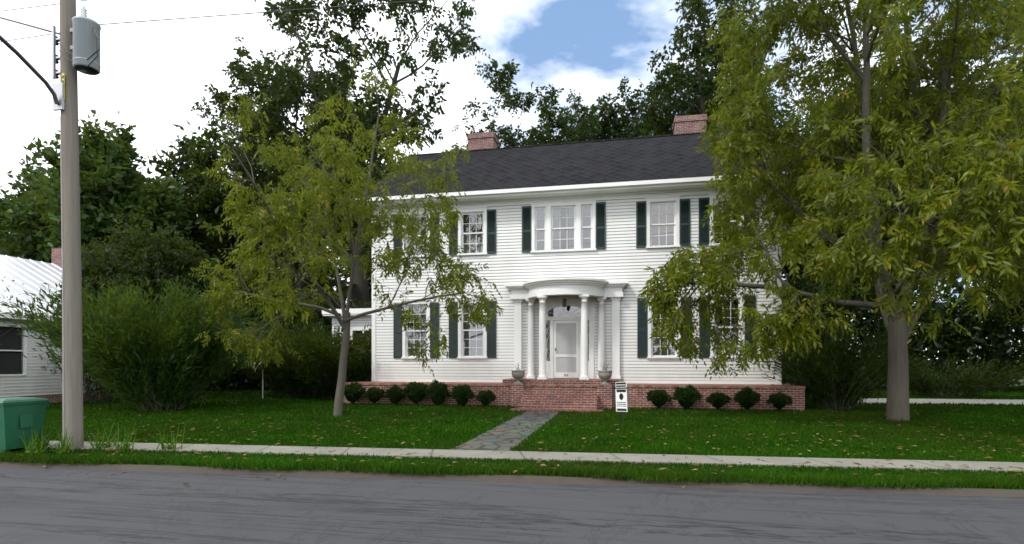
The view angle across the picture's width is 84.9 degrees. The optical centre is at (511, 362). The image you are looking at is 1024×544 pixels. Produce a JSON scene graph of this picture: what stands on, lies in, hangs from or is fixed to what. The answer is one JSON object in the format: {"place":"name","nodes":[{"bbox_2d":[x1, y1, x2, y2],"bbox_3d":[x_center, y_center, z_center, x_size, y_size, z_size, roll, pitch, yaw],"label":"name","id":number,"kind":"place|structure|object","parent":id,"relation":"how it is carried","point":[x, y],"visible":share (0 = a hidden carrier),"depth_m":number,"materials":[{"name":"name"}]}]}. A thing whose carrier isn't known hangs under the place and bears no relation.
{"place":"outdoors","nodes":[
{"label":"outdoors","id":0,"kind":"place"},
{"bbox_2d":[0,248,117,402],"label":"neighbour house","id":1,"kind":"structure","parent":0,"point":[21,375],"depth_m":19.91,"materials":[{"name":"paint"}]},
{"bbox_2d":[451,411,557,450],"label":"path","id":2,"kind":"structure","parent":0,"point":[512,434],"depth_m":11.75,"materials":[{"name":"stone"},{"name":"flagstone"},{"name":"mortar"}]},
{"bbox_2d":[0,467,1023,543],"bbox_3d":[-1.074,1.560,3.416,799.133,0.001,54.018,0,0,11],"label":"road","id":3,"kind":"structure","parent":0,"point":[58,506],"depth_m":5.78,"materials":[{"name":"grey asphalt"}]},
{"bbox_2d":[0,461,1023,497],"bbox_3d":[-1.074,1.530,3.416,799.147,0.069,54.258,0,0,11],"label":"road kerb","id":4,"kind":"structure","parent":3,"relation":"on","point":[740,485],"depth_m":7.30,"materials":[{"name":"grey concrete"}]},
{"bbox_2d":[0,369,1023,489],"bbox_3d":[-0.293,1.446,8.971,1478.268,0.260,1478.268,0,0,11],"label":"lawn","id":5,"kind":"structure","parent":0,"point":[988,432],"depth_m":10.92,"materials":[{"name":"green plant"}]},
{"bbox_2d":[0,277,35,344],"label":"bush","id":6,"kind":"object","parent":5,"relation":"on","point":[9,307],"visible":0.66,"depth_m":17.51,"materials":[{"name":"green plant"}]},
{"bbox_2d":[0,397,49,452],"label":"wheelie bin","id":7,"kind":"object","parent":5,"relation":"on","point":[17,414],"visible":0.81,"depth_m":9.38,"materials":[{"name":"plastic"}]},
{"bbox_2d":[8,295,95,370],"bbox_3d":[-14.729,-0.321,18.930,2.737,4.051,2.391,0,0,-6],"label":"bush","id":8,"kind":"object","parent":5,"relation":"on","point":[60,368],"visible":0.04,"depth_m":18.28,"materials":[{"name":"green plant"}]},
{"bbox_2d":[39,347,120,402],"bbox_3d":[-15.104,0.347,20.842,2.816,2.463,4.020,0,0,11],"label":"bush","id":9,"kind":"object","parent":5,"relation":"on","point":[99,388],"visible":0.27,"depth_m":20.28,"materials":[{"name":"green plant"}]},
{"bbox_2d":[1,421,192,453],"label":"weeds","id":10,"kind":"object","parent":5,"relation":"on","point":[67,447],"visible":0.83,"depth_m":9.36,"materials":[{"name":"green plant"}]},
{"bbox_2d":[0,109,199,263],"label":"tree","id":11,"kind":"object","parent":5,"relation":"on","point":[32,225],"visible":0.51,"depth_m":32.35,"materials":[{"name":"green plant"}]},
{"bbox_2d":[0,145,217,247],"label":"tree","id":12,"kind":"object","parent":5,"relation":"on","point":[26,176],"visible":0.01,"depth_m":38.15,"materials":[{"name":"green plant"}]},
{"bbox_2d":[0,265,280,411],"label":"bush","id":13,"kind":"object","parent":5,"relation":"on","point":[135,354],"visible":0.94,"depth_m":15.92,"materials":[{"name":"green plant"}]},
{"bbox_2d":[55,210,241,326],"bbox_3d":[-14.566,-2.126,22.769,6.588,7.655,6.325,0,0,11],"label":"tree","id":14,"kind":"object","parent":5,"relation":"on","point":[140,263],"visible":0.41,"depth_m":21.70,"materials":[{"name":"green plant"}]},
{"bbox_2d":[101,110,275,286],"bbox_3d":[-22.601,-7.959,39.593,13.612,19.368,11.167,0,0,-8],"label":"tree","id":15,"kind":"object","parent":5,"relation":"on","point":[189,178],"visible":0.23,"depth_m":37.86,"materials":[{"name":"green plant"}]},
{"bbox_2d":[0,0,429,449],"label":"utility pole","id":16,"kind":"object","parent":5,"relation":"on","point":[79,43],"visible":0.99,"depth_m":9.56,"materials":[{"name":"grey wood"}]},
{"bbox_2d":[254,362,264,398],"bbox_3d":[-10.051,0.713,22.358,0.434,1.574,0.486,0,0,38],"label":"post","id":17,"kind":"object","parent":5,"relation":"on","point":[259,368],"visible":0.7,"depth_m":22.35,"materials":[{"name":"metal"}]},
{"bbox_2d":[205,219,335,293],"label":"tree","id":18,"kind":"object","parent":5,"relation":"on","point":[209,224],"visible":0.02,"depth_m":51.84,"materials":[{"name":"green plant"}]},
{"bbox_2d":[187,12,378,291],"bbox_3d":[-14.504,-10.259,36.180,13.326,24.002,12.264,0,0,11],"label":"tree","id":19,"kind":"object","parent":5,"relation":"on","point":[262,173],"visible":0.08,"depth_m":35.22,"materials":[{"name":"green plant"}]},
{"bbox_2d":[201,250,371,390],"bbox_3d":[-12.395,-1.842,30.334,17.738,7.891,5.759,0,0,11],"label":"thicket","id":20,"kind":"object","parent":5,"relation":"on","point":[241,377],"visible":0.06,"depth_m":28.72,"materials":[{"name":"green plant"}]},
{"bbox_2d":[226,261,351,382],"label":"thicket","id":21,"kind":"object","parent":5,"relation":"on","point":[333,283],"depth_m":44.16,"materials":[{"name":"green plant"}]},
{"bbox_2d":[226,318,371,398],"bbox_3d":[-8.732,-0.263,23.063,6.353,3.821,7.210,0,0,11],"label":"bush","id":22,"kind":"object","parent":5,"relation":"on","point":[288,385],"visible":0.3,"depth_m":22.85,"materials":[{"name":"green plant"}]},
{"bbox_2d":[255,321,371,399],"bbox_3d":[-7.045,0.014,22.618,6.194,3.395,7.078,0,0,11],"label":"bush","id":23,"kind":"object","parent":5,"relation":"on","point":[319,370],"visible":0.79,"depth_m":21.46,"materials":[{"name":"green plant"}]},
{"bbox_2d":[203,0,485,307],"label":"tall tree","id":24,"kind":"object","parent":5,"relation":"on","point":[278,93],"visible":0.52,"depth_m":28.13,"materials":[{"name":"green plant"}]},
{"bbox_2d":[188,44,503,416],"bbox_3d":[-4.630,-3.513,15.658,7.259,10.445,7.223,0,0,-36],"label":"tree","id":25,"kind":"object","parent":5,"relation":"on","point":[257,215],"visible":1,"depth_m":14.70,"materials":[{"name":"green plant"}]},
{"bbox_2d":[331,212,371,301],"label":"tree","id":26,"kind":"object","parent":5,"relation":"on","point":[369,281],"visible":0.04,"depth_m":60.02,"materials":[{"name":"green plant"}]},
{"bbox_2d":[452,55,581,150],"bbox_3d":[-0.037,-9.596,38.583,11.528,22.633,10.491,0,0,11],"label":"tree","id":27,"kind":"object","parent":5,"relation":"on","point":[505,136],"visible":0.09,"depth_m":37.29,"materials":[{"name":"green plant"}]},
{"bbox_2d":[461,89,600,149],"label":"tree","id":28,"kind":"object","parent":5,"relation":"on","point":[572,106],"visible":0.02,"depth_m":42.58,"materials":[{"name":"green plant"}]},
{"bbox_2d":[322,114,805,412],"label":"house","id":29,"kind":"structure","parent":5,"relation":"on","point":[569,242],"depth_m":20.29,"materials":[{"name":"paint"}]},
{"bbox_2d":[401,193,745,358],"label":"house windows","id":30,"kind":"structure","parent":29,"relation":"in","point":[558,226],"depth_m":20.48,"materials":[{"name":"paint"}]},
{"bbox_2d":[344,379,792,409],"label":"shrubs","id":31,"kind":"object","parent":5,"relation":"on","point":[687,397],"visible":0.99,"depth_m":18.62,"materials":[{"name":"green plant"}]},
{"bbox_2d":[514,83,640,146],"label":"tree","id":32,"kind":"object","parent":5,"relation":"on","point":[584,133],"visible":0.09,"depth_m":35.91,"materials":[{"name":"green plant"}]},
{"bbox_2d":[615,381,627,420],"bbox_3d":[2.761,0.990,14.066,0.037,1.020,0.490,0,-3,-27],"label":"for sale sign","id":33,"kind":"object","parent":5,"relation":"on","point":[621,401],"visible":0.96,"depth_m":14.06,"materials":[{"name":"white paint"}]},
{"bbox_2d":[588,45,699,140],"bbox_3d":[9.355,-8.639,37.080,10.589,20.702,10.925,0,0,11],"label":"tree","id":34,"kind":"object","parent":5,"relation":"on","point":[630,102],"visible":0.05,"depth_m":36.11,"materials":[{"name":"green plant"}]},
{"bbox_2d":[631,0,805,202],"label":"tall tree","id":35,"kind":"object","parent":5,"relation":"on","point":[703,89],"visible":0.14,"depth_m":29.46,"materials":[{"name":"green plant"}]},
{"bbox_2d":[679,62,836,274],"bbox_3d":[16.605,-10.172,40.411,12.224,23.783,13.241,0,0,-32],"label":"tree","id":36,"kind":"object","parent":5,"relation":"on","point":[771,101],"visible":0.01,"depth_m":39.82,"materials":[{"name":"green plant"}]},
{"bbox_2d":[782,272,841,384],"bbox_3d":[7.274,-2.193,35.565,25.662,8.606,5.794,0,0,11],"label":"thicket","id":37,"kind":"object","parent":5,"relation":"on","point":[792,327],"visible":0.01,"depth_m":32.31,"materials":[{"name":"green plant"}]},
{"bbox_2d":[638,0,1023,421],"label":"tree","id":38,"kind":"object","parent":5,"relation":"on","point":[965,160],"visible":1,"depth_m":13.34,"materials":[{"name":"green plant"}]},
{"bbox_2d":[778,92,917,354],"bbox_3d":[23.578,-9.101,39.839,14.980,21.632,13.922,0,0,11],"label":"tree","id":39,"kind":"object","parent":5,"relation":"on","point":[787,267],"visible":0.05,"depth_m":37.68,"materials":[{"name":"green plant"}]},
{"bbox_2d":[752,316,947,410],"bbox_3d":[10.203,0.114,17.478,4.560,3.022,5.183,0,0,-44],"label":"bush","id":40,"kind":"object","parent":5,"relation":"on","point":[825,381],"visible":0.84,"depth_m":17.00,"materials":[{"name":"green plant"}]},
{"bbox_2d":[788,237,1023,392],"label":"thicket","id":41,"kind":"object","parent":5,"relation":"on","point":[962,346],"visible":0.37,"depth_m":28.32,"materials":[{"name":"green plant"}]},
{"bbox_2d":[840,59,1023,391],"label":"tree","id":42,"kind":"object","parent":5,"relation":"on","point":[887,236],"visible":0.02,"depth_m":28.95,"materials":[{"name":"green plant"}]},
{"bbox_2d":[871,350,1023,397],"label":"bush","id":43,"kind":"object","parent":5,"relation":"on","point":[931,380],"visible":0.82,"depth_m":23.75,"materials":[{"name":"green plant"}]},
{"bbox_2d":[0,0,1023,362],"label":"sky","id":44,"kind":"structure","parent":0,"point":[153,73],"materials":[{"name":"white"}]},
{"bbox_2d":[46,441,1023,472],"bbox_3d":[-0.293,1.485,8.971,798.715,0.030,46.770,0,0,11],"label":"sidewalk","id":45,"kind":"structure","parent":0,"point":[669,458],"depth_m":8.75,"materials":[{"name":"concrete"}]},
{"bbox_2d":[855,398,1023,404],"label":"street","id":46,"kind":"structure","parent":0,"point":[966,401],"depth_m":21.40,"materials":[{"name":"grey concrete"}]}
]}

